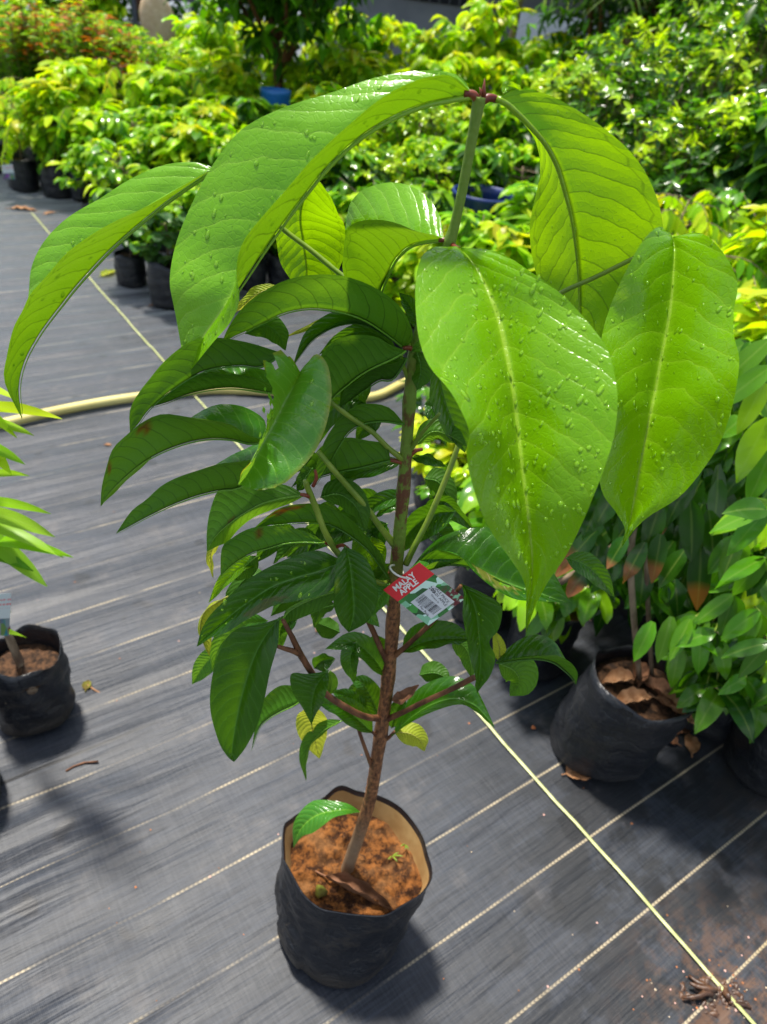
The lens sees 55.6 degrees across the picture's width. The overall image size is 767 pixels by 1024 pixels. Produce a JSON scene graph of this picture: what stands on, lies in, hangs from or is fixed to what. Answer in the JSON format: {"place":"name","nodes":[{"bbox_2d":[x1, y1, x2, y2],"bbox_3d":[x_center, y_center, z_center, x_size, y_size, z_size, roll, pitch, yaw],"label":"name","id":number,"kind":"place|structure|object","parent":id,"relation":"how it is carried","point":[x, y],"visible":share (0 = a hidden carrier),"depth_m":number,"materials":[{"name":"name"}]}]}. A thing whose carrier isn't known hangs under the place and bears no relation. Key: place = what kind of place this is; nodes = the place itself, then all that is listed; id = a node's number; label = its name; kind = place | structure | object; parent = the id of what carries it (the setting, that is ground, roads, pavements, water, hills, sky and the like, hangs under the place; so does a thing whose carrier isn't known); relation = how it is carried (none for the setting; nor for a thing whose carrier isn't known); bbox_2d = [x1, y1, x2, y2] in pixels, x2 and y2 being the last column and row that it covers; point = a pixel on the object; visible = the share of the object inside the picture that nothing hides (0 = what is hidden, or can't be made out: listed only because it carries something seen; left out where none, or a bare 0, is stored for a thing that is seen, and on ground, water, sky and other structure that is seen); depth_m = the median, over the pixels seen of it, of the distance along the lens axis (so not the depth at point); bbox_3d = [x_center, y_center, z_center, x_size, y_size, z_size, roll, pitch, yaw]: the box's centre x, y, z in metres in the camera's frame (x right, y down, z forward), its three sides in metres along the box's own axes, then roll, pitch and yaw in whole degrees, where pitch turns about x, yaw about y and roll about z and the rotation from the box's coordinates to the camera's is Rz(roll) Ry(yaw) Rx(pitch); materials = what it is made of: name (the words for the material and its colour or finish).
{"place":"outdoors","nodes":[
{"label":"outdoors","id":0,"kind":"place"},
{"bbox_2d":[139,0,175,43],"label":"cloth sack","id":1,"kind":"object","parent":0,"point":[153,13],"visible":0.68,"depth_m":6.98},
{"bbox_2d":[0,0,766,1023],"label":"ground","id":2,"kind":"structure","parent":0,"point":[522,888],"depth_m":1.53,"materials":[{"name":"fabric"}]},
{"bbox_2d":[0,0,65,158],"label":"feathery shrub","id":3,"kind":"object","parent":2,"relation":"on","point":[27,46],"visible":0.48,"depth_m":5.00,"materials":[{"name":"green plant"}]},
{"bbox_2d":[0,92,68,192],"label":"potted plant","id":4,"kind":"object","parent":2,"relation":"on","point":[26,180],"visible":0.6,"depth_m":4.73,"materials":[{"name":"green plant"}]},
{"bbox_2d":[0,387,75,736],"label":"narrow leaved sapling","id":5,"kind":"object","parent":2,"relation":"on","point":[37,694],"visible":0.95,"depth_m":1.50,"materials":[{"name":"plant"}]},
{"bbox_2d":[4,77,79,199],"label":"potted plant","id":6,"kind":"object","parent":2,"relation":"on","point":[45,94],"visible":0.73,"depth_m":4.51,"materials":[{"name":"green plant"}]},
{"bbox_2d":[9,4,103,160],"bbox_3d":[-2.337,-3.064,5.270,0.643,1.018,0.561,-14,41,-27],"label":"feathery shrub","id":7,"kind":"object","parent":2,"relation":"on","point":[60,39],"visible":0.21,"depth_m":5.11,"materials":[{"name":"green plant"}]},
{"bbox_2d":[31,107,101,201],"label":"potted plant","id":8,"kind":"object","parent":2,"relation":"on","point":[77,194],"visible":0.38,"depth_m":4.55,"materials":[{"name":"green plant"}]},
{"bbox_2d":[34,56,112,120],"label":"potted plant","id":9,"kind":"object","parent":2,"relation":"on","point":[81,64],"visible":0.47,"depth_m":4.76,"materials":[{"name":"green plant"}]},
{"bbox_2d":[46,136,116,208],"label":"potted plant","id":10,"kind":"object","parent":2,"relation":"on","point":[76,162],"visible":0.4,"depth_m":4.18,"materials":[{"name":"green plant"}]},
{"bbox_2d":[29,0,141,109],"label":"feathery shrub","id":11,"kind":"object","parent":2,"relation":"on","point":[88,50],"visible":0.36,"depth_m":4.97,"materials":[{"name":"green plant"}]},
{"bbox_2d":[60,98,143,197],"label":"potted plant","id":12,"kind":"object","parent":2,"relation":"on","point":[83,114],"visible":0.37,"depth_m":4.47,"materials":[{"name":"green plant"}]},
{"bbox_2d":[83,0,132,35],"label":"potted plant","id":13,"kind":"object","parent":2,"relation":"on","point":[110,7],"visible":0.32,"depth_m":7.20,"materials":[{"name":"green plant"}]},
{"bbox_2d":[80,145,152,241],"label":"potted plant","id":14,"kind":"object","parent":2,"relation":"on","point":[116,175],"visible":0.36,"depth_m":3.99,"materials":[{"name":"green plant"}]},
{"bbox_2d":[80,58,161,184],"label":"potted plant","id":15,"kind":"object","parent":2,"relation":"on","point":[110,91],"visible":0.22,"depth_m":4.82,"materials":[{"name":"green plant"}]},
{"bbox_2d":[89,187,159,288],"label":"potted plant","id":16,"kind":"object","parent":2,"relation":"on","point":[130,269],"visible":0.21,"depth_m":3.64,"materials":[{"name":"black plant"}]},
{"bbox_2d":[84,11,167,110],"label":"feathery shrub","id":17,"kind":"object","parent":2,"relation":"on","point":[128,56],"visible":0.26,"depth_m":5.12,"materials":[{"name":"green plant"}]},
{"bbox_2d":[94,106,166,172],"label":"potted plant","id":18,"kind":"object","parent":2,"relation":"on","point":[118,126],"visible":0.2,"depth_m":4.35,"materials":[{"name":"green plant"}]},
{"bbox_2d":[114,123,191,251],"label":"potted plant","id":19,"kind":"object","parent":2,"relation":"on","point":[143,157],"visible":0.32,"depth_m":3.96,"materials":[{"name":"green plant"}]},
{"bbox_2d":[113,35,194,101],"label":"feathery shrub","id":20,"kind":"object","parent":2,"relation":"on","point":[155,59],"visible":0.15,"depth_m":5.28,"materials":[{"name":"green plant"}]},
{"bbox_2d":[129,205,187,309],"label":"potted plant","id":21,"kind":"object","parent":2,"relation":"on","point":[158,272],"visible":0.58,"depth_m":3.40,"materials":[{"name":"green plant"}]},
{"bbox_2d":[116,55,202,120],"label":"potted plant","id":22,"kind":"object","parent":2,"relation":"on","point":[143,72],"visible":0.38,"depth_m":4.78,"materials":[{"name":"green plant"}]},
{"bbox_2d":[129,104,190,153],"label":"potted plant","id":23,"kind":"object","parent":2,"relation":"on","point":[157,116],"visible":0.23,"depth_m":4.32,"materials":[{"name":"green plant"}]},
{"bbox_2d":[134,120,215,166],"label":"potted plant","id":24,"kind":"object","parent":2,"relation":"on","point":[182,130],"visible":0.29,"depth_m":3.89,"materials":[{"name":"green plant"}]},
{"bbox_2d":[150,70,226,119],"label":"potted plant","id":25,"kind":"object","parent":2,"relation":"on","point":[196,84],"visible":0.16,"depth_m":4.78,"materials":[{"name":"green plant"}]},
{"bbox_2d":[161,12,235,69],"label":"potted plant","id":26,"kind":"object","parent":2,"relation":"on","point":[182,30],"visible":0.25,"depth_m":5.97,"materials":[{"name":"green plant"}]},
{"bbox_2d":[0,378,404,428],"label":"garden hose","id":27,"kind":"object","parent":2,"relation":"on","point":[131,397],"visible":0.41,"depth_m":2.72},
{"bbox_2d":[166,102,241,134],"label":"potted plant","id":28,"kind":"object","parent":2,"relation":"on","point":[196,110],"visible":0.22,"depth_m":4.38,"materials":[{"name":"green plant"}]},
{"bbox_2d":[173,122,234,186],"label":"potted plant","id":29,"kind":"object","parent":2,"relation":"on","point":[197,136],"visible":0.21,"depth_m":3.89,"materials":[{"name":"green plant"}]},
{"bbox_2d":[180,46,244,145],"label":"potted plant","id":30,"kind":"object","parent":2,"relation":"on","point":[196,55],"visible":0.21,"depth_m":5.47,"materials":[{"name":"green plant"}]},
{"bbox_2d":[179,86,255,146],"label":"potted plant","id":31,"kind":"object","parent":2,"relation":"on","point":[202,101],"visible":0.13,"depth_m":4.57,"materials":[{"name":"green plant"}]},
{"bbox_2d":[192,61,260,116],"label":"potted plant","id":32,"kind":"object","parent":2,"relation":"on","point":[230,73],"visible":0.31,"depth_m":4.78,"materials":[{"name":"green plant"}]},
{"bbox_2d":[198,19,258,69],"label":"potted plant","id":33,"kind":"object","parent":2,"relation":"on","point":[229,38],"visible":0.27,"depth_m":6.03,"materials":[{"name":"green plant"}]},
{"bbox_2d":[218,95,277,131],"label":"potted plant","id":34,"kind":"object","parent":2,"relation":"on","point":[250,106],"visible":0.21,"depth_m":4.55,"materials":[{"name":"green plant"}]},
{"bbox_2d":[239,236,277,290],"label":"potted plant","id":35,"kind":"object","parent":2,"relation":"on","point":[257,276],"visible":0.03,"depth_m":3.79,"materials":[{"name":"black plant"}]},
{"bbox_2d":[163,0,393,87],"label":"tree","id":36,"kind":"object","parent":2,"relation":"on","point":[291,29],"visible":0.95,"depth_m":5.00,"materials":[{"name":"green plant"}]},
{"bbox_2d":[263,48,339,104],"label":"potted plant","id":37,"kind":"object","parent":2,"relation":"on","point":[291,75],"visible":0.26,"depth_m":5.31,"materials":[{"name":"green plant"}]},
{"bbox_2d":[310,42,382,181],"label":"potted plant","id":38,"kind":"object","parent":2,"relation":"on","point":[331,62],"visible":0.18,"depth_m":5.23,"materials":[{"name":"green plant"}]},
{"bbox_2d":[320,152,390,194],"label":"potted plant","id":39,"kind":"object","parent":2,"relation":"on","point":[371,162],"visible":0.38,"depth_m":4.02,"materials":[{"name":"green plant"}]},
{"bbox_2d":[338,49,387,128],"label":"potted plant","id":40,"kind":"object","parent":2,"relation":"on","point":[362,70],"visible":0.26,"depth_m":5.11,"materials":[{"name":"green plant"}]},
{"bbox_2d":[332,9,399,78],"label":"potted plant","id":41,"kind":"object","parent":2,"relation":"on","point":[368,45],"visible":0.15,"depth_m":6.20,"materials":[{"name":"green plant"}]},
{"bbox_2d":[4,70,738,988],"bbox_3d":[-0.084,0.227,0.910,0.649,1.348,0.344,8,36,0],"label":"young fruit tree","id":42,"kind":"object","parent":2,"relation":"on","point":[584,360],"visible":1,"depth_m":0.65,"materials":[{"name":"green plant"}]},
{"bbox_2d":[315,870,392,910],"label":"dead leaf","id":43,"kind":"object","parent":42,"relation":"on","point":[352,884],"visible":1,"depth_m":1.17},
{"bbox_2d":[384,562,463,625],"bbox_3d":[0.033,0.080,0.796,0.059,0.066,0.102,-21,45,-34],"label":"price tag","id":44,"kind":"object","parent":42,"relation":"attached to","point":[423,593],"visible":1,"depth_m":0.79,"materials":[{"name":"red"}]},
{"bbox_2d":[349,139,427,185],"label":"potted plant","id":45,"kind":"object","parent":2,"relation":"on","point":[381,153],"visible":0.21,"depth_m":4.12,"materials":[{"name":"green plant"}]},
{"bbox_2d":[368,14,416,76],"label":"potted plant","id":46,"kind":"object","parent":2,"relation":"on","point":[396,28],"visible":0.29,"depth_m":6.25,"materials":[{"name":"green plant"}]},
{"bbox_2d":[31,213,755,1023],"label":"twine","id":47,"kind":"object","parent":2,"relation":"on","point":[739,1007],"visible":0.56,"depth_m":1.52,"materials":[{"name":"fabric"}]},
{"bbox_2d":[369,113,446,181],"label":"potted plant","id":48,"kind":"object","parent":2,"relation":"on","point":[392,139],"visible":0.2,"depth_m":4.55,"materials":[{"name":"green plant"}]},
{"bbox_2d":[396,28,445,71],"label":"potted plant","id":49,"kind":"object","parent":2,"relation":"on","point":[417,45],"visible":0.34,"depth_m":6.12,"materials":[{"name":"green plant"}]},
{"bbox_2d":[386,134,456,208],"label":"potted plant","id":50,"kind":"object","parent":2,"relation":"on","point":[413,141],"visible":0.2,"depth_m":4.20,"materials":[{"name":"green plant"}]},
{"bbox_2d":[393,178,454,281],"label":"potted plant","id":51,"kind":"object","parent":2,"relation":"on","point":[434,197],"visible":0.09,"depth_m":3.61,"materials":[{"name":"green plant"}]},
{"bbox_2d":[387,221,476,362],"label":"potted plant","id":52,"kind":"object","parent":2,"relation":"on","point":[414,258],"visible":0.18,"depth_m":3.05,"materials":[{"name":"green plant"}]},
{"bbox_2d":[399,408,466,507],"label":"potted plant","id":53,"kind":"object","parent":2,"relation":"on","point":[421,468],"visible":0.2,"depth_m":2.23,"materials":[{"name":"green plant"}]},
{"bbox_2d":[392,53,475,138],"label":"potted plant","id":54,"kind":"object","parent":2,"relation":"on","point":[423,62],"visible":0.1,"depth_m":5.16,"materials":[{"name":"green plant"}]},
{"bbox_2d":[377,138,491,207],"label":"potted plant","id":55,"kind":"object","parent":2,"relation":"on","point":[434,155],"visible":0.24,"depth_m":3.99,"materials":[{"name":"green plant"}]},
{"bbox_2d":[386,102,484,208],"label":"potted plant","id":56,"kind":"object","parent":2,"relation":"on","point":[432,116],"visible":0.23,"depth_m":4.45,"materials":[{"name":"green plant"}]},
{"bbox_2d":[413,436,469,530],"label":"potted plant","id":57,"kind":"object","parent":2,"relation":"on","point":[460,475],"visible":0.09,"depth_m":2.17,"materials":[{"name":"green plant"}]},
{"bbox_2d":[397,210,522,286],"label":"potted plant","id":58,"kind":"object","parent":2,"relation":"on","point":[469,222],"visible":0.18,"depth_m":2.85,"materials":[{"name":"green plant"}]},
{"bbox_2d":[424,14,500,92],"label":"potted plant","id":59,"kind":"object","parent":2,"relation":"on","point":[455,39],"visible":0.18,"depth_m":5.97,"materials":[{"name":"green plant"}]},
{"bbox_2d":[428,50,497,159],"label":"potted plant","id":60,"kind":"object","parent":2,"relation":"on","point":[471,76],"visible":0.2,"depth_m":5.37,"materials":[{"name":"green plant"}]},
{"bbox_2d":[435,104,494,160],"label":"potted plant","id":61,"kind":"object","parent":2,"relation":"on","point":[464,111],"visible":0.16,"depth_m":4.66,"materials":[{"name":"green plant"}]},
{"bbox_2d":[432,141,508,207],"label":"potted plant","id":62,"kind":"object","parent":2,"relation":"on","point":[459,150],"visible":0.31,"depth_m":3.98,"materials":[{"name":"green plant"}]},
{"bbox_2d":[449,477,511,628],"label":"potted seedling","id":63,"kind":"object","parent":2,"relation":"on","point":[467,501],"visible":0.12,"depth_m":1.89,"materials":[{"name":"plant"}]},
{"bbox_2d":[451,184,514,226],"bbox_3d":[0.506,-1.449,3.976,0.354,0.559,0.354,8,36,0],"label":"plastic drum","id":64,"kind":"object","parent":2,"relation":"on","point":[489,200],"visible":0.19,"depth_m":3.74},
{"bbox_2d":[447,102,521,168],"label":"potted plant","id":65,"kind":"object","parent":2,"relation":"on","point":[493,126],"visible":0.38,"depth_m":4.50,"materials":[{"name":"green plant"}]},
{"bbox_2d":[458,56,519,121],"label":"potted plant","id":66,"kind":"object","parent":2,"relation":"on","point":[499,63],"visible":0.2,"depth_m":5.36,"materials":[{"name":"green plant"}]},
{"bbox_2d":[451,0,536,103],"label":"potted plant","id":67,"kind":"object","parent":2,"relation":"on","point":[480,10],"visible":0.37,"depth_m":5.85,"materials":[{"name":"green plant"}]},
{"bbox_2d":[467,221,535,274],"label":"potted plant","id":68,"kind":"object","parent":2,"relation":"on","point":[516,250],"visible":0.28,"depth_m":2.81,"materials":[{"name":"green plant"}]},
{"bbox_2d":[473,144,539,202],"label":"potted plant","id":69,"kind":"object","parent":2,"relation":"on","point":[505,161],"visible":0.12,"depth_m":3.98,"materials":[{"name":"green plant"}]},
{"bbox_2d":[486,181,537,230],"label":"potted plant","id":70,"kind":"object","parent":2,"relation":"on","point":[522,190],"visible":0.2,"depth_m":3.54,"materials":[{"name":"green plant"}]},
{"bbox_2d":[489,138,539,187],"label":"potted plant","id":71,"kind":"object","parent":2,"relation":"on","point":[514,152],"visible":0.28,"depth_m":4.11,"materials":[{"name":"green plant"}]},
{"bbox_2d":[492,60,540,136],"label":"potted plant","id":72,"kind":"object","parent":2,"relation":"on","point":[519,75],"visible":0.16,"depth_m":5.30,"materials":[{"name":"green plant"}]},
{"bbox_2d":[486,35,563,91],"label":"potted plant","id":73,"kind":"object","parent":2,"relation":"on","point":[531,54],"visible":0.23,"depth_m":6.03,"materials":[{"name":"green plant"}]},
{"bbox_2d":[493,569,619,680],"bbox_3d":[0.422,0.202,1.779,0.351,0.474,0.344,8,36,0],"label":"potted seedling","id":74,"kind":"object","parent":2,"relation":"on","point":[579,610],"visible":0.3,"depth_m":1.67,"materials":[{"name":"plant"}]},
{"bbox_2d":[483,54,634,164],"bbox_3d":[1.064,-2.104,4.425,0.912,1.199,0.955,28,41,26],"label":"dense bush","id":75,"kind":"object","parent":2,"relation":"on","point":[592,100],"visible":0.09,"depth_m":4.15,"materials":[{"name":"green plant"}]},
{"bbox_2d":[546,32,638,125],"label":"dense bush","id":76,"kind":"object","parent":2,"relation":"on","point":[595,41],"visible":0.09,"depth_m":5.00,"materials":[{"name":"green plant"}]},
{"bbox_2d":[545,9,673,141],"bbox_3d":[1.617,-2.723,5.181,0.955,1.423,0.912,-23,46,-35],"label":"dense bush","id":77,"kind":"object","parent":2,"relation":"on","point":[643,27],"visible":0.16,"depth_m":4.85,"materials":[{"name":"green plant"}]},
{"bbox_2d":[489,0,748,115],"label":"background tree","id":78,"kind":"object","parent":2,"relation":"on","point":[596,17],"visible":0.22,"depth_m":5.87,"materials":[{"name":"green plant"}]},
{"bbox_2d":[566,31,692,157],"bbox_3d":[1.238,-2.018,4.246,0.938,1.309,0.848,25,40,23],"label":"dense bush","id":79,"kind":"object","parent":2,"relation":"on","point":[634,78],"visible":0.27,"depth_m":3.88,"materials":[{"name":"green plant"}]},
{"bbox_2d":[550,465,736,781],"bbox_3d":[0.541,0.214,1.539,0.457,0.764,0.358,8,36,0],"label":"leaning potted sapling","id":80,"kind":"object","parent":2,"relation":"on","point":[599,731],"visible":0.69,"depth_m":1.46,"materials":[{"name":"plant"}]},
{"bbox_2d":[572,23,728,192],"bbox_3d":[1.514,-2.059,4.288,0.955,1.385,0.912,29,41,27],"label":"dense bush","id":81,"kind":"object","parent":2,"relation":"on","point":[662,45],"visible":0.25,"depth_m":3.89,"materials":[{"name":"green plant"}]},
{"bbox_2d":[592,93,717,211],"bbox_3d":[1.278,-1.546,3.786,0.955,1.102,0.912,31,42,28],"label":"dense bush","id":82,"kind":"object","parent":2,"relation":"on","point":[644,159],"visible":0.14,"depth_m":3.51,"materials":[{"name":"green plant"}]},
{"bbox_2d":[593,0,719,151],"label":"dense bush","id":83,"kind":"object","parent":2,"relation":"on","point":[661,17],"visible":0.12,"depth_m":4.78,"materials":[{"name":"green plant"}]},
{"bbox_2d":[601,17,766,209],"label":"dense bush","id":84,"kind":"object","parent":2,"relation":"on","point":[704,63],"visible":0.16,"depth_m":3.83,"materials":[{"name":"green plant"}]},
{"bbox_2d":[610,0,766,108],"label":"background tree","id":85,"kind":"object","parent":2,"relation":"on","point":[643,12],"visible":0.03,"depth_m":5.68,"materials":[{"name":"green plant"}]},
{"bbox_2d":[633,102,752,229],"bbox_3d":[1.461,-1.466,3.709,0.848,1.104,0.938,15,37,10],"label":"dense bush","id":86,"kind":"object","parent":2,"relation":"on","point":[700,113],"visible":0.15,"depth_m":3.46,"materials":[{"name":"green plant"}]},
{"bbox_2d":[656,189,732,248],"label":"potted plant","id":87,"kind":"object","parent":2,"relation":"on","point":[701,221],"visible":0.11,"depth_m":2.96,"materials":[{"name":"green plant"}]},
{"bbox_2d":[624,338,766,734],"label":"glossy sapling","id":88,"kind":"object","parent":2,"relation":"on","point":[736,568],"visible":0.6,"depth_m":1.37,"materials":[{"name":"plant"}]},
{"bbox_2d":[627,0,766,158],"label":"dense bush","id":89,"kind":"object","parent":2,"relation":"on","point":[722,14],"visible":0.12,"depth_m":4.65,"materials":[{"name":"green plant"}]},
{"bbox_2d":[633,10,766,190],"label":"dense bush","id":90,"kind":"object","parent":2,"relation":"on","point":[734,33],"visible":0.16,"depth_m":3.66,"materials":[{"name":"green plant"}]},
{"bbox_2d":[647,87,766,232],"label":"dense bush","id":91,"kind":"object","parent":2,"relation":"on","point":[672,178],"visible":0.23,"depth_m":3.32,"materials":[{"name":"green plant"}]},
{"bbox_2d":[661,0,766,171],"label":"dense bush","id":92,"kind":"object","parent":2,"relation":"on","point":[736,6],"visible":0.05,"depth_m":4.55,"materials":[{"name":"green plant"}]},
{"bbox_2d":[679,974,751,1017],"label":"dead root clump","id":93,"kind":"object","parent":2,"relation":"on","point":[703,986],"visible":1,"depth_m":1.30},
{"bbox_2d":[665,532,766,797],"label":"glossy shrub","id":94,"kind":"object","parent":2,"relation":"on","point":[745,745],"visible":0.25,"depth_m":1.47,"materials":[{"name":"green plant"}]},
{"bbox_2d":[668,94,766,231],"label":"dense bush","id":95,"kind":"object","parent":2,"relation":"on","point":[748,183],"visible":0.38,"depth_m":3.30,"materials":[{"name":"green plant"}]},
{"bbox_2d":[696,189,766,247],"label":"potted plant","id":96,"kind":"object","parent":2,"relation":"on","point":[725,203],"visible":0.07,"depth_m":3.06,"materials":[{"name":"green plant"}]},
{"bbox_2d":[698,338,766,741],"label":"lime leaved sapling","id":97,"kind":"object","parent":2,"relation":"on","point":[751,450],"visible":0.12,"depth_m":1.26,"materials":[{"name":"plant"}]},
{"bbox_2d":[712,240,766,303],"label":"potted plant","id":98,"kind":"object","parent":2,"relation":"on","point":[740,265],"visible":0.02,"depth_m":2.51,"materials":[{"name":"green plant"}]},
{"bbox_2d":[722,204,766,304],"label":"potted plant","id":99,"kind":"object","parent":2,"relation":"on","point":[754,232],"visible":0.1,"depth_m":2.56,"materials":[{"name":"green plant"}]},
{"bbox_2d":[733,286,766,413],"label":"potted plant","id":100,"kind":"object","parent":2,"relation":"on","point":[752,314],"visible":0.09,"depth_m":2.07,"materials":[{"name":"green plant"}]},
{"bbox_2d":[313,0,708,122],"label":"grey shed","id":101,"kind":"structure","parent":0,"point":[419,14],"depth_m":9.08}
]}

